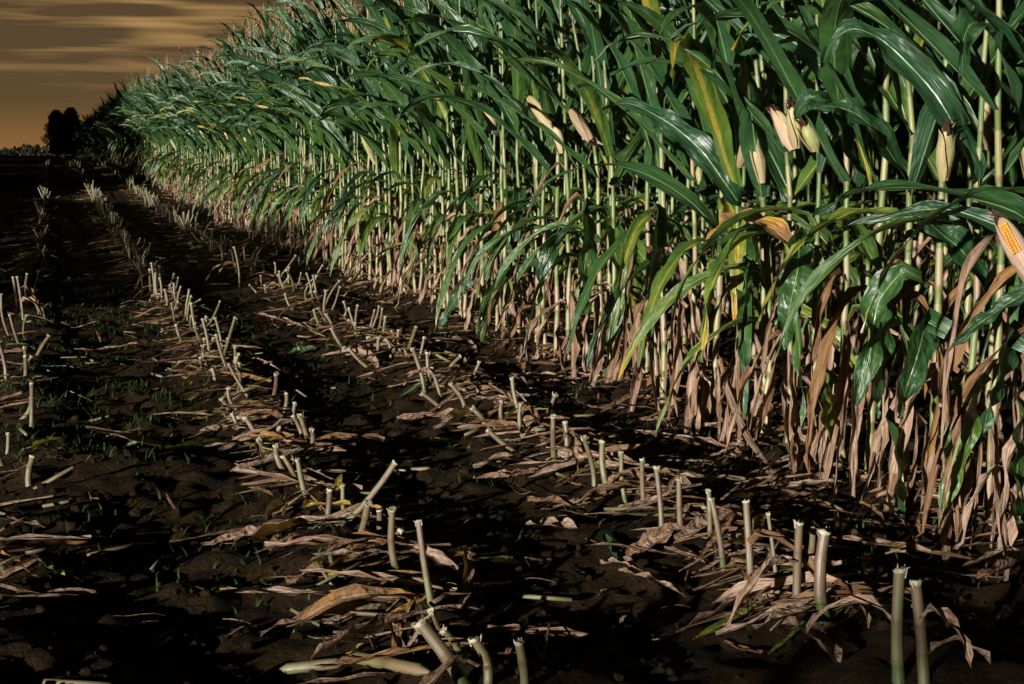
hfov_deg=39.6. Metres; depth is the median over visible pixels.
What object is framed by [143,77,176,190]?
corn plant
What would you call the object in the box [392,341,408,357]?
corn stub
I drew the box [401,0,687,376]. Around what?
corn plant
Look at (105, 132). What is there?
corn field
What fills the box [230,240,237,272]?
corn stub
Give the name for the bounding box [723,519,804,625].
corn stub
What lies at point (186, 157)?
corn plant
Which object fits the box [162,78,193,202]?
corn plant
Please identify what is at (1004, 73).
corn plant
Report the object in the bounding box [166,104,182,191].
corn plant
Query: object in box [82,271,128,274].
dry leaf
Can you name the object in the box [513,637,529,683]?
corn stub
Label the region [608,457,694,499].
corn stub
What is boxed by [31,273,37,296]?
corn stub
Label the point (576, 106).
corn plant
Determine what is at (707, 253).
corn plant
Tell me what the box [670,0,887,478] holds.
corn plant
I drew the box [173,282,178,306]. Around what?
corn stub
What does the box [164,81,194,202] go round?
corn plant
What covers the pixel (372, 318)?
corn stub
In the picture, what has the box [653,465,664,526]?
corn stub
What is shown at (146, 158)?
corn plant
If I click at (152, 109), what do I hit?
corn plant
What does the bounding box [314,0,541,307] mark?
corn plant
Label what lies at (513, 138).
corn plant
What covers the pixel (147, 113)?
corn plant
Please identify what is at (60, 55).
sky
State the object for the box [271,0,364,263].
corn plant
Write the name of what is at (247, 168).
corn plant
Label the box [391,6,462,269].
corn plant
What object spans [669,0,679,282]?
corn plant
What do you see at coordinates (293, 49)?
corn plant
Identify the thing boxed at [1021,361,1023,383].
corn plant
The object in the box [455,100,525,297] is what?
corn plant
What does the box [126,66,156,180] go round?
corn plant
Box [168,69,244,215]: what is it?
corn plant
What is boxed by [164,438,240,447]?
dry leaf
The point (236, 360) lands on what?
corn stub
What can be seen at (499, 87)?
corn plant
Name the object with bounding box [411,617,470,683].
corn stub
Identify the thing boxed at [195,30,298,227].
corn plant
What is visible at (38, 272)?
corn stub
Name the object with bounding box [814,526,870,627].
corn stub
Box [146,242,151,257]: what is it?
corn stub
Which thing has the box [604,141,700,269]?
corn plant
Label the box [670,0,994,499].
corn plant
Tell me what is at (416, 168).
corn plant
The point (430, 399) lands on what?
corn stub
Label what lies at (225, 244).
corn stub
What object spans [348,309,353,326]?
corn stub
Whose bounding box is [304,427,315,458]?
corn stub
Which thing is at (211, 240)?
corn stub
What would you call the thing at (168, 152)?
corn plant
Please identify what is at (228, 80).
corn plant
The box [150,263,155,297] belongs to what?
corn stub
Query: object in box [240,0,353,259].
corn plant
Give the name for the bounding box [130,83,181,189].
corn plant
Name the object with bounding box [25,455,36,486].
corn stub
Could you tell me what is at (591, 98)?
corn plant
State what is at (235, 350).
corn stub
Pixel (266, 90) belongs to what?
corn plant
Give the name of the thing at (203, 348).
corn stub
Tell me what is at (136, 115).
corn plant
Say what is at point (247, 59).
corn plant
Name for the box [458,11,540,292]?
corn plant
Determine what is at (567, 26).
corn plant
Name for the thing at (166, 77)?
corn plant
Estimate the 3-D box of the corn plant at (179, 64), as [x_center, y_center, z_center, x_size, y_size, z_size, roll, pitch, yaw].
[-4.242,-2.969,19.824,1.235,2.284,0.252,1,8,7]
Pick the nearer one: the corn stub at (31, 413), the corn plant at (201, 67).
the corn stub at (31, 413)
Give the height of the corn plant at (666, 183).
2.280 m
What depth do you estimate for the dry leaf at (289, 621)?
2.58 m
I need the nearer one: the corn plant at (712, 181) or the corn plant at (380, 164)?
the corn plant at (712, 181)
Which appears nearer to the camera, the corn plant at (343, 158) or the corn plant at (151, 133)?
the corn plant at (343, 158)
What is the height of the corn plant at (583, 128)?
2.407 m
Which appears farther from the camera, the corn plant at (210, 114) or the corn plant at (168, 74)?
the corn plant at (168, 74)
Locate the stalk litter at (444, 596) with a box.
[0,168,912,683]
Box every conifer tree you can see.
[40,109,67,155]
[56,107,80,153]
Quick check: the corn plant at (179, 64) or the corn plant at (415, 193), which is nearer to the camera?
the corn plant at (415, 193)
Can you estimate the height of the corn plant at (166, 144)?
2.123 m
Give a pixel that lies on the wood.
(32, 150)
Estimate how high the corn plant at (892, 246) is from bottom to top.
2.165 m
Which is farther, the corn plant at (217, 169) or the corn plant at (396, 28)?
the corn plant at (217, 169)
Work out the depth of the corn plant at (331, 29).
10.23 m
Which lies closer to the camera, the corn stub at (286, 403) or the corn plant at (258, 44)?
the corn stub at (286, 403)
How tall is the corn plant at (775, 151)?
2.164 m
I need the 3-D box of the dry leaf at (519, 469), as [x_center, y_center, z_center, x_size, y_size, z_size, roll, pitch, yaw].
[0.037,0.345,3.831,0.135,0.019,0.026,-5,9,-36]
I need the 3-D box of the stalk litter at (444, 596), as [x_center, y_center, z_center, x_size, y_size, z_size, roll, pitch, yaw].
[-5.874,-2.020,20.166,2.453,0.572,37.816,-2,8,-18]
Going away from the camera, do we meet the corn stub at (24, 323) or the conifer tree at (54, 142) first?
the corn stub at (24, 323)
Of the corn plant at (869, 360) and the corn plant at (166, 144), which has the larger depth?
the corn plant at (166, 144)
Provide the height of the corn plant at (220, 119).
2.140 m
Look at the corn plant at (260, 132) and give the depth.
12.70 m
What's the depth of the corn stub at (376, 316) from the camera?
6.73 m
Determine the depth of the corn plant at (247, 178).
13.74 m
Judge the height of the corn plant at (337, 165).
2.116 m
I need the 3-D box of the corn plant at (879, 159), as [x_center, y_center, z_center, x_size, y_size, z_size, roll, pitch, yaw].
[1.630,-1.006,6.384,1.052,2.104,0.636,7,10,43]
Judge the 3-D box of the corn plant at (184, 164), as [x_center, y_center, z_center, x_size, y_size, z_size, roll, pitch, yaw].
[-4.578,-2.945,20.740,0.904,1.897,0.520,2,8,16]
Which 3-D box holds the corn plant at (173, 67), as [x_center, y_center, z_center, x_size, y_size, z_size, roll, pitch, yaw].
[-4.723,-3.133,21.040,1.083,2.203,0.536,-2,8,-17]
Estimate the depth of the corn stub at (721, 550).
2.94 m
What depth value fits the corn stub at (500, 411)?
4.46 m
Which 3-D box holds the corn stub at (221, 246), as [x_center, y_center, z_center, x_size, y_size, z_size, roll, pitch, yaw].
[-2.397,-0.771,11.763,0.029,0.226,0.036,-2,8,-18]
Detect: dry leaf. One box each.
[31,437,64,450]
[33,555,65,575]
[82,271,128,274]
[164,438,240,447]
[203,409,228,416]
[250,518,301,538]
[254,312,318,331]
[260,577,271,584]
[260,608,341,634]
[276,293,336,319]
[284,552,377,583]
[288,345,315,352]
[303,500,400,514]
[322,539,396,555]
[329,522,347,540]
[339,347,378,367]
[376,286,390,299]
[395,536,457,569]
[397,408,475,419]
[432,405,473,428]
[459,550,474,609]
[472,452,532,467]
[473,468,537,478]
[507,465,545,476]
[526,517,576,528]
[527,495,584,507]
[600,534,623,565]
[600,556,637,567]
[618,565,686,596]
[623,522,686,556]
[738,590,780,610]
[782,616,841,661]
[976,552,1023,578]
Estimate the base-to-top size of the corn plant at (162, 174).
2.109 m
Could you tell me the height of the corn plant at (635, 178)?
2.169 m
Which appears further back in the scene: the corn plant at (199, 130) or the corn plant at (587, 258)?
the corn plant at (199, 130)
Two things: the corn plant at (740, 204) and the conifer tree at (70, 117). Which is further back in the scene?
the conifer tree at (70, 117)
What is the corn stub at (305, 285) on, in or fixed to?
on the ground at (866, 656)
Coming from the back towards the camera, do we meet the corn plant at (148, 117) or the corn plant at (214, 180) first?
the corn plant at (148, 117)
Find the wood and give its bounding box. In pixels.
[0,144,70,155]
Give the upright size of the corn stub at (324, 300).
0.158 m
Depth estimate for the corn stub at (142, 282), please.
9.06 m
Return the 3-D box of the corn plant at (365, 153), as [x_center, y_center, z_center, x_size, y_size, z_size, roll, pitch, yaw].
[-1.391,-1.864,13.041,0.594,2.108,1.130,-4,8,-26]
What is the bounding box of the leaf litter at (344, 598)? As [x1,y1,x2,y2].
[0,158,1023,683]
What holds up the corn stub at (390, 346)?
on the ground at (866, 656)
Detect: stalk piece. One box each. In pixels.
[279,658,341,674]
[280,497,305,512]
[348,652,430,675]
[394,467,429,471]
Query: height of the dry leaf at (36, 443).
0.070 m
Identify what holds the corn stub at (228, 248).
on the ground at (866, 656)
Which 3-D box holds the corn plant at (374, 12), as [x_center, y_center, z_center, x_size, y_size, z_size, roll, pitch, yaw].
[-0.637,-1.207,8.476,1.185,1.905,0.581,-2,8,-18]
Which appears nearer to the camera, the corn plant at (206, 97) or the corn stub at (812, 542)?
the corn stub at (812, 542)
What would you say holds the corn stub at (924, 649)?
on the ground at (866, 656)
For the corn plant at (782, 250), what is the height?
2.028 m
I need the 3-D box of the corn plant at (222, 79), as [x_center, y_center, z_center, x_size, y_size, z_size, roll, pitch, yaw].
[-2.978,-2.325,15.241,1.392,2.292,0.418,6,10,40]
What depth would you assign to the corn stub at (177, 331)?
6.54 m
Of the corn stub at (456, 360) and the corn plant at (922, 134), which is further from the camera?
the corn stub at (456, 360)
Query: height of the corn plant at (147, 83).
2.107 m
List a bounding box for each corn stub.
[0,293,9,334]
[0,341,8,378]
[0,454,5,465]
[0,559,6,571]
[5,432,10,453]
[8,313,19,342]
[12,276,18,307]
[16,276,44,319]
[19,396,34,418]
[22,315,28,339]
[22,346,26,362]
[23,355,27,380]
[24,273,28,305]
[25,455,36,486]
[29,382,34,428]
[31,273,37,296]
[34,270,39,290]
[36,334,51,355]
[38,254,44,269]
[127,240,130,258]
[132,246,137,270]
[133,256,151,276]
[135,268,151,290]
[139,258,144,287]
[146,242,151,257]
[148,289,168,304]
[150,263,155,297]
[154,272,158,298]
[159,277,162,304]
[166,356,203,375]
[168,273,174,290]
[170,303,175,319]
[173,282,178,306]
[175,277,179,295]
[175,324,182,340]
[176,286,181,309]
[184,289,190,316]
[186,295,191,321]
[189,315,191,327]
[190,302,195,331]
[194,322,201,341]
[201,318,210,354]
[201,344,204,357]
[203,300,220,332]
[205,246,240,286]
[209,368,216,379]
[210,232,223,252]
[213,316,223,351]
[214,333,226,366]
[219,397,232,414]
[220,235,223,259]
[223,317,237,356]
[224,236,226,252]
[225,386,239,411]
[227,238,229,260]
[227,363,250,397]
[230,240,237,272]
[230,410,295,428]
[233,346,236,360]
[234,353,240,370]
[236,361,241,390]
[241,414,256,439]
[251,244,264,264]
[256,436,266,455]
[264,282,283,292]
[268,371,278,405]
[272,443,288,472]
[274,262,276,275]
[276,425,281,434]
[278,270,284,286]
[280,255,296,275]
[280,454,302,487]
[282,391,288,413]
[284,293,293,310]
[285,269,294,290]
[290,401,297,426]
[291,414,304,440]
[295,457,308,498]
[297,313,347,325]
[297,412,309,440]
[299,265,323,288]
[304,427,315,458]
[305,272,312,297]
[309,274,318,293]
[312,275,317,294]
[313,309,320,326]
[316,307,324,325]
[323,289,327,314]
[325,486,333,514]
[326,280,339,305]
[329,326,343,348]
[331,286,340,310]
[340,484,345,509]
[342,459,398,525]
[346,346,366,367]
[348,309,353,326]
[353,322,358,335]
[354,305,358,320]
[358,499,372,531]
[366,336,394,345]
[369,309,375,333]
[372,305,381,327]
[376,335,381,355]
[376,509,382,533]
[377,308,383,331]
[382,316,387,333]
[384,337,392,360]
[386,506,399,569]
[387,528,404,553]
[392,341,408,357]
[396,329,402,346]
[403,366,443,400]
[406,326,417,349]
[410,347,426,393]
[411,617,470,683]
[414,519,435,606]
[418,336,425,357]
[419,391,440,407]
[419,634,493,683]
[425,352,432,390]
[427,607,444,636]
[438,624,462,654]
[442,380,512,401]
[447,354,461,369]
[448,382,466,407]
[468,361,480,381]
[469,405,486,423]
[486,427,514,450]
[498,399,503,419]
[510,376,523,417]
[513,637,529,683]
[517,402,540,436]
[544,392,557,417]
[550,414,557,460]
[562,420,577,470]
[580,435,596,486]
[599,440,607,483]
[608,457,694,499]
[618,451,627,502]
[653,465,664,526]
[676,476,682,531]
[705,488,712,537]
[708,497,726,572]
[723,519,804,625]
[742,499,813,576]
[766,512,778,589]
[803,563,909,683]
[808,526,816,555]
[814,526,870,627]
[909,579,991,683]
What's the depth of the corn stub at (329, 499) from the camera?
3.31 m
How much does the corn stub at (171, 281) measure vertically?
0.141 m
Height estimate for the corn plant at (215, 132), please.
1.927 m
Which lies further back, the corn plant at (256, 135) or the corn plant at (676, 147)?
the corn plant at (256, 135)
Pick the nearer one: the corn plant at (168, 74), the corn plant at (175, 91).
the corn plant at (168, 74)
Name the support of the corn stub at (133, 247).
on the ground at (866, 656)
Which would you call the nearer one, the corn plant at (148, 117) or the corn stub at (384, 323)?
the corn stub at (384, 323)
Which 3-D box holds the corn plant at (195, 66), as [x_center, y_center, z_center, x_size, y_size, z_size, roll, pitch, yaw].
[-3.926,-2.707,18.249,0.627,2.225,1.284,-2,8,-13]
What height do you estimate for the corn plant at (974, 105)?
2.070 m
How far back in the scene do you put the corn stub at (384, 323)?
6.40 m
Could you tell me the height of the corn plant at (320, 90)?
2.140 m
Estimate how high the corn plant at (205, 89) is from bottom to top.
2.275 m
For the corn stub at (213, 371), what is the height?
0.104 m
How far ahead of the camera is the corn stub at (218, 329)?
6.20 m
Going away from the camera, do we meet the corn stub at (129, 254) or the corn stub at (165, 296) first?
the corn stub at (165, 296)
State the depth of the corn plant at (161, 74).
25.23 m
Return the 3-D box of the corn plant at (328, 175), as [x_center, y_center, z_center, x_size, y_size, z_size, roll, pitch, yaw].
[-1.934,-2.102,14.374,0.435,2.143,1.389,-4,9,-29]
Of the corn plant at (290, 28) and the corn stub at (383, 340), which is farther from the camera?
the corn plant at (290, 28)
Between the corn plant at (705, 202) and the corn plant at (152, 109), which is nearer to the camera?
the corn plant at (705, 202)
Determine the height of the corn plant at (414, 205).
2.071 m
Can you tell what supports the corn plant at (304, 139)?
on the ground at (866, 656)
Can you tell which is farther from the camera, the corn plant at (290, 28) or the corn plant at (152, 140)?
the corn plant at (152, 140)
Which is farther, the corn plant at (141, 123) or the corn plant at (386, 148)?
the corn plant at (141, 123)
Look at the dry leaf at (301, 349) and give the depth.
6.32 m
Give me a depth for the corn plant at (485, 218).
9.41 m
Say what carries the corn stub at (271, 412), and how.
on the ground at (866, 656)
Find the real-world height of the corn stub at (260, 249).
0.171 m
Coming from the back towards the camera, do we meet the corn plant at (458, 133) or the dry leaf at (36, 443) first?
the corn plant at (458, 133)
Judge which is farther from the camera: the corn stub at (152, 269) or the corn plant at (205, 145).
the corn plant at (205, 145)
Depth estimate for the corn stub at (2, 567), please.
2.92 m
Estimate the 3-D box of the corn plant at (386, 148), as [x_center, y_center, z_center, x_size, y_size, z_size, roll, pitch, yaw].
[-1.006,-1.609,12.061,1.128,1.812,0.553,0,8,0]
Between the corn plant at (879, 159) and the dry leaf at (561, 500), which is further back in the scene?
the corn plant at (879, 159)
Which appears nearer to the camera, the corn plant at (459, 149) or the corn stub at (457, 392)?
the corn stub at (457, 392)
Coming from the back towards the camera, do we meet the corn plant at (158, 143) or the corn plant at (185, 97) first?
the corn plant at (158, 143)
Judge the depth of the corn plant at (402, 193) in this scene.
8.39 m
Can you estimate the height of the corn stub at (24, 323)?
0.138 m
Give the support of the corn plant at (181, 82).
on the ground at (866, 656)
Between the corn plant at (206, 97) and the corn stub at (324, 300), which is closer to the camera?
the corn stub at (324, 300)
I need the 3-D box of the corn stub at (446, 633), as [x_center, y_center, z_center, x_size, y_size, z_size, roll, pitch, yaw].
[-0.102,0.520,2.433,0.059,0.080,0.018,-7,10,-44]
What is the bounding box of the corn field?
[69,0,1023,395]
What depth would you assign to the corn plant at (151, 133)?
26.35 m
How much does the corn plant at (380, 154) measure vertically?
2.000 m
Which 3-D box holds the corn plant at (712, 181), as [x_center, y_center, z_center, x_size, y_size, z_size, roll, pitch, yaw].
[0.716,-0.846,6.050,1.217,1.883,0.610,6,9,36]
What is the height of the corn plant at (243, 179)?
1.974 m
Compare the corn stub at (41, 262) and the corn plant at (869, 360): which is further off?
the corn stub at (41, 262)
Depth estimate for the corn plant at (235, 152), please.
15.88 m
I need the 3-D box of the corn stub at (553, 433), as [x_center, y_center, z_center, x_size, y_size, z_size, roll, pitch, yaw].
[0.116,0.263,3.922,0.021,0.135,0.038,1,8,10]
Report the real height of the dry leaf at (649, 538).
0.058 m
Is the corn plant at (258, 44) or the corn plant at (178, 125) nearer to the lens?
the corn plant at (258, 44)
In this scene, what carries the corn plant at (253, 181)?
on the ground at (866, 656)
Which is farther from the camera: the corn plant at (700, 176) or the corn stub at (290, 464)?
the corn plant at (700, 176)
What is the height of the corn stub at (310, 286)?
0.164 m
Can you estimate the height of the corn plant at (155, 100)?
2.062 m
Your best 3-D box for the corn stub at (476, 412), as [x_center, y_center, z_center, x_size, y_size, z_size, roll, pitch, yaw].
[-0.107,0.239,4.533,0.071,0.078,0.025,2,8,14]
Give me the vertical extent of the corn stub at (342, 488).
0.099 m
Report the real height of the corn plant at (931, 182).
2.054 m
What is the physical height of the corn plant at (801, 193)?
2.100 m
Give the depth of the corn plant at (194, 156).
21.44 m
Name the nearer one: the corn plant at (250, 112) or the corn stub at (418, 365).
the corn stub at (418, 365)
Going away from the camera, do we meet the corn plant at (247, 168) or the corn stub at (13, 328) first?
the corn stub at (13, 328)
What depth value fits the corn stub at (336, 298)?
7.71 m
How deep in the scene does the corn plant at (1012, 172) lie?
5.41 m
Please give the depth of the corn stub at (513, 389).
4.59 m
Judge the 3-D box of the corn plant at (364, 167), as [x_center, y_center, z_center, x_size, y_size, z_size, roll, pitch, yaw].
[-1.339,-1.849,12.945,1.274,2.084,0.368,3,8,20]
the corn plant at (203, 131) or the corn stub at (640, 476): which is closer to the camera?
the corn stub at (640, 476)
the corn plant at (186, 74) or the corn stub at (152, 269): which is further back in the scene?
the corn plant at (186, 74)
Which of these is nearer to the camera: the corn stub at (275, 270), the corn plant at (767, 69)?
the corn plant at (767, 69)
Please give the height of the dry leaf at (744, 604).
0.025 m
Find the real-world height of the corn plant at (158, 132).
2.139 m
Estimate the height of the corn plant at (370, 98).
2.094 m
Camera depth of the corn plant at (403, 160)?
11.60 m
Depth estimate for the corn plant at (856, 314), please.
5.15 m
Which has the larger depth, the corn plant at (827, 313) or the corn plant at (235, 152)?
the corn plant at (235, 152)
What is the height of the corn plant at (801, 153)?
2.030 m
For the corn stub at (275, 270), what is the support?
on the ground at (866, 656)
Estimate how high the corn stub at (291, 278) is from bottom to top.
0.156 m
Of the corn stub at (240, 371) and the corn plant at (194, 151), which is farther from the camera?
the corn plant at (194, 151)
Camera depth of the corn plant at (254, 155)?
14.15 m
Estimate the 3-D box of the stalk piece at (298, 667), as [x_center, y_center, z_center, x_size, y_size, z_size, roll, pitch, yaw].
[-0.343,0.555,2.437,0.114,0.030,0.022,1,8,5]
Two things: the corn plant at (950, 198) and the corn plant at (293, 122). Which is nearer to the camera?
the corn plant at (950, 198)
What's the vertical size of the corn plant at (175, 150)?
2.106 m
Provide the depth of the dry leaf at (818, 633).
2.46 m
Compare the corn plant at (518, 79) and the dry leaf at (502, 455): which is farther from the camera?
the corn plant at (518, 79)
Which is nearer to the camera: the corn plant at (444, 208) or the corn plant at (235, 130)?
the corn plant at (444, 208)
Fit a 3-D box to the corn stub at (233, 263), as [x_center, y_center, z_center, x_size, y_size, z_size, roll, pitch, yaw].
[-1.888,-0.486,9.299,0.235,0.277,0.036,-3,8,-25]
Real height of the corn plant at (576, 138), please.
1.954 m
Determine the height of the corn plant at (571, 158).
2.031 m
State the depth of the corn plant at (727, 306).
7.87 m
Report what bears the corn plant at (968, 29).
on the ground at (866, 656)
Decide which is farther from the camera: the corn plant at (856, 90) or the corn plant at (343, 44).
the corn plant at (343, 44)
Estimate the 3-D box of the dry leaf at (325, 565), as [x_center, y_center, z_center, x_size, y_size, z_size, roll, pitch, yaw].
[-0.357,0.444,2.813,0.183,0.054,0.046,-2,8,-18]
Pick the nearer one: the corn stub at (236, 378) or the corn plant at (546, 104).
the corn stub at (236, 378)
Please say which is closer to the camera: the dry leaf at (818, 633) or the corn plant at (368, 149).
the dry leaf at (818, 633)
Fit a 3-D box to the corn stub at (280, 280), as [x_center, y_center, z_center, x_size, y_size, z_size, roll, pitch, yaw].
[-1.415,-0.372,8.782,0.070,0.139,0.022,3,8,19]
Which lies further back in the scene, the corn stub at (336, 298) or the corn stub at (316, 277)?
the corn stub at (316, 277)
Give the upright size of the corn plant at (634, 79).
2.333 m
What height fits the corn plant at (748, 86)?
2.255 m
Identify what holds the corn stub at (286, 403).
on the ground at (866, 656)
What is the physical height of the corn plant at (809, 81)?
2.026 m
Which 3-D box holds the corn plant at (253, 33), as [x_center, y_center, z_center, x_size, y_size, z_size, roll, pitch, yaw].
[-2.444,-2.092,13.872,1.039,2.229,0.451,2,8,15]
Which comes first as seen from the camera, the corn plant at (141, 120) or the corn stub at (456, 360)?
the corn stub at (456, 360)
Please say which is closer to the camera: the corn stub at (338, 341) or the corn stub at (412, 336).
the corn stub at (412, 336)
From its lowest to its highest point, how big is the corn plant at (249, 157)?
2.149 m
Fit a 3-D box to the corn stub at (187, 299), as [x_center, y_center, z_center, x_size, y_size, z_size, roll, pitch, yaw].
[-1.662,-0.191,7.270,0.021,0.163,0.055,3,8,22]
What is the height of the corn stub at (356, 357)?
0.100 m
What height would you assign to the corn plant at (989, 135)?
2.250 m
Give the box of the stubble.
[34,154,196,231]
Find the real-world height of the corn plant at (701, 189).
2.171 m
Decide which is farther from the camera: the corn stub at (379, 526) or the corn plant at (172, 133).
the corn plant at (172, 133)
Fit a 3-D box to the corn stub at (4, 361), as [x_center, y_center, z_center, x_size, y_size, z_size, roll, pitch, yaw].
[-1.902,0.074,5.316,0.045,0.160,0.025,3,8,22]
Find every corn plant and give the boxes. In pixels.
[124,83,157,158]
[125,90,159,163]
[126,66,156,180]
[126,74,162,186]
[126,75,178,186]
[126,100,161,177]
[127,74,167,153]
[127,82,160,180]
[129,73,166,185]
[129,91,157,182]
[130,80,155,180]
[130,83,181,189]
[130,86,155,173]
[131,84,160,182]
[132,80,164,168]
[133,77,161,186]
[133,89,155,168]
[133,97,164,187]
[134,80,173,191]
[135,85,155,176]
[136,87,159,175]
[137,56,181,194]
[138,71,190,175]
[138,79,185,193]
[139,74,163,185]
[140,72,159,179]
[140,82,184,193]
[141,65,175,190]
[141,93,175,192]
[142,59,174,191]
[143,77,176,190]
[143,87,167,184]
[144,71,168,183]
[144,73,181,197]
[144,101,167,189]
[145,58,203,197]
[145,102,186,195]
[146,59,178,186]
[146,68,192,199]
[146,79,186,194]
[147,87,183,191]
[148,73,167,188]
[149,71,183,192]
[150,66,197,194]
[151,75,178,191]
[153,75,187,200]
[154,69,204,207]
[155,73,185,198]
[156,58,192,202]
[156,65,214,195]
[156,77,191,200]
[157,66,211,202]
[159,58,213,204]
[160,59,214,212]
[160,66,204,193]
[161,67,228,209]
[161,71,227,215]
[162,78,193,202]
[162,84,184,190]
[163,55,212,213]
[163,67,204,206]
[163,70,228,213]
[164,66,231,216]
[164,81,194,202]
[166,53,231,214]
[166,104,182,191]
[167,65,204,199]
[167,79,213,208]
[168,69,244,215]
[168,87,204,202]
[169,45,244,220]
[170,49,220,194]
[171,67,189,199]
[173,73,227,205]
[174,71,211,199]
[175,69,213,209]
[176,57,235,214]
[177,67,242,222]
[177,68,233,215]
[179,46,221,216]
[179,60,254,226]
[179,61,244,223]
[180,73,206,181]
[182,72,202,207]
[184,52,242,221]
[184,57,231,218]
[185,56,242,220]
[187,26,265,223]
[189,40,286,236]
[191,14,264,230]
[191,50,259,222]
[193,35,263,233]
[193,56,301,234]
[194,41,242,223]
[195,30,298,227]
[196,25,238,225]
[196,32,258,229]
[196,51,243,222]
[197,21,252,229]
[201,23,266,233]
[203,27,285,237]
[205,33,284,237]
[207,26,261,233]
[207,53,270,226]
[208,51,274,236]
[209,4,288,233]
[209,50,223,216]
[211,10,292,239]
[211,43,249,227]
[212,15,332,250]
[212,45,306,224]
[214,9,308,245]
[214,30,290,243]
[217,40,285,234]
[219,0,291,242]
[219,33,304,245]
[222,1,305,243]
[223,29,303,240]
[224,32,286,246]
[225,43,320,240]
[227,14,373,257]
[230,11,327,251]
[233,46,304,246]
[235,0,326,260]
[235,0,361,251]
[240,0,337,256]
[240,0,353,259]
[241,0,386,261]
[247,3,309,249]
[247,5,338,261]
[254,0,395,279]
[255,0,419,273]
[258,4,415,270]
[264,0,372,263]
[266,0,404,282]
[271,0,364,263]
[272,0,365,267]
[272,8,402,280]
[274,0,367,264]
[280,0,409,272]
[280,0,460,280]
[284,36,338,233]
[285,0,393,280]
[289,0,417,289]
[297,0,444,296]
[299,0,456,285]
[303,0,430,293]
[304,2,388,280]
[306,56,416,254]
[308,43,335,233]
[313,0,464,295]
[314,0,527,299]
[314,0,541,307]
[325,0,554,317]
[327,27,381,221]
[329,137,373,247]
[333,163,408,250]
[335,4,372,196]
[337,36,381,238]
[338,0,495,297]
[338,11,412,295]
[340,0,456,299]
[342,23,451,259]
[343,0,516,317]
[348,46,416,247]
[349,4,492,261]
[349,125,375,252]
[351,0,575,335]
[352,114,382,213]
[356,31,371,250]
[357,21,443,265]
[358,56,409,256]
[359,119,409,254]
[360,0,524,327]
[366,0,486,267]
[366,13,419,256]
[370,0,463,314]
[372,22,421,258]
[378,9,554,278]
[378,47,488,274]
[379,0,557,333]
[380,9,500,279]
[380,18,403,254]
[381,61,450,245]
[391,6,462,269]
[395,0,643,358]
[399,0,487,303]
[400,0,703,348]
[401,0,585,332]
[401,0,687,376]
[409,0,511,256]
[412,134,510,261]
[414,0,473,279]
[417,16,498,290]
[424,18,453,269]
[432,52,487,284]
[433,0,591,334]
[435,0,582,344]
[437,0,531,287]
[453,0,754,369]
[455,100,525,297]
[456,34,569,302]
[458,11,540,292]
[464,0,606,292]
[469,0,606,354]
[470,0,683,383]
[470,1,530,294]
[472,0,534,298]
[483,5,576,302]
[483,11,641,311]
[485,0,553,336]
[486,7,654,293]
[490,3,675,297]
[493,0,857,435]
[493,30,565,297]
[507,16,707,308]
[510,1,579,302]
[522,0,687,382]
[525,55,655,317]
[530,1,792,422]
[544,22,641,301]
[546,0,709,297]
[546,20,696,325]
[551,0,730,317]
[564,0,712,416]
[567,0,703,381]
[577,1,778,334]
[578,0,690,384]
[592,0,715,343]
[594,0,956,481]
[600,0,867,468]
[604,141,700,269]
[609,0,825,337]
[613,0,759,349]
[617,0,705,419]
[617,0,814,468]
[617,128,681,241]
[644,128,704,300]
[649,2,676,293]
[651,0,823,348]
[660,0,882,367]
[667,0,834,365]
[668,14,779,312]
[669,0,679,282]
[669,0,879,452]
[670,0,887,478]
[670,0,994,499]
[675,0,1011,381]
[679,120,705,282]
[682,0,805,372]
[689,1,864,373]
[690,65,820,316]
[691,155,760,313]
[692,167,747,308]
[697,35,784,267]
[699,0,864,328]
[727,0,760,296]
[731,0,984,498]
[731,0,1023,562]
[735,24,838,334]
[750,63,822,294]
[758,0,992,531]
[759,2,983,400]
[759,2,1016,404]
[767,16,894,328]
[768,0,814,231]
[768,106,902,325]
[775,0,956,395]
[789,0,1023,509]
[791,0,986,417]
[794,0,928,297]
[804,0,881,378]
[812,19,956,324]
[814,0,1023,554]
[819,0,1023,422]
[858,5,1006,331]
[860,0,1023,407]
[861,0,1022,440]
[864,0,1014,365]
[882,0,1023,582]
[896,26,989,345]
[914,0,1016,364]
[921,94,1019,366]
[923,75,1023,372]
[948,6,1023,385]
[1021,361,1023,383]
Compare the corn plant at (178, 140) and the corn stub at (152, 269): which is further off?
the corn plant at (178, 140)
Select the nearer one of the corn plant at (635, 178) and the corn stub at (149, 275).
the corn plant at (635, 178)
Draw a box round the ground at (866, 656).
[0,156,1023,683]
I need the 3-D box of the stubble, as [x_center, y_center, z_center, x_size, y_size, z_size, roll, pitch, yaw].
[-17.837,-7.138,57.204,1.779,0.952,89.945,-2,8,-18]
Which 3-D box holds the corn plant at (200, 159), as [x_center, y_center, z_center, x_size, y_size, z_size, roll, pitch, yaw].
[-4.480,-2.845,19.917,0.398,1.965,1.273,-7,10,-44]
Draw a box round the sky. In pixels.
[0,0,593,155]
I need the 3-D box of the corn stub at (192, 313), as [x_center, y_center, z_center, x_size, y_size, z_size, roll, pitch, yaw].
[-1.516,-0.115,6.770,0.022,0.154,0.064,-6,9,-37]
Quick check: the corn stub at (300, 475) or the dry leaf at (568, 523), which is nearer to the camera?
the dry leaf at (568, 523)

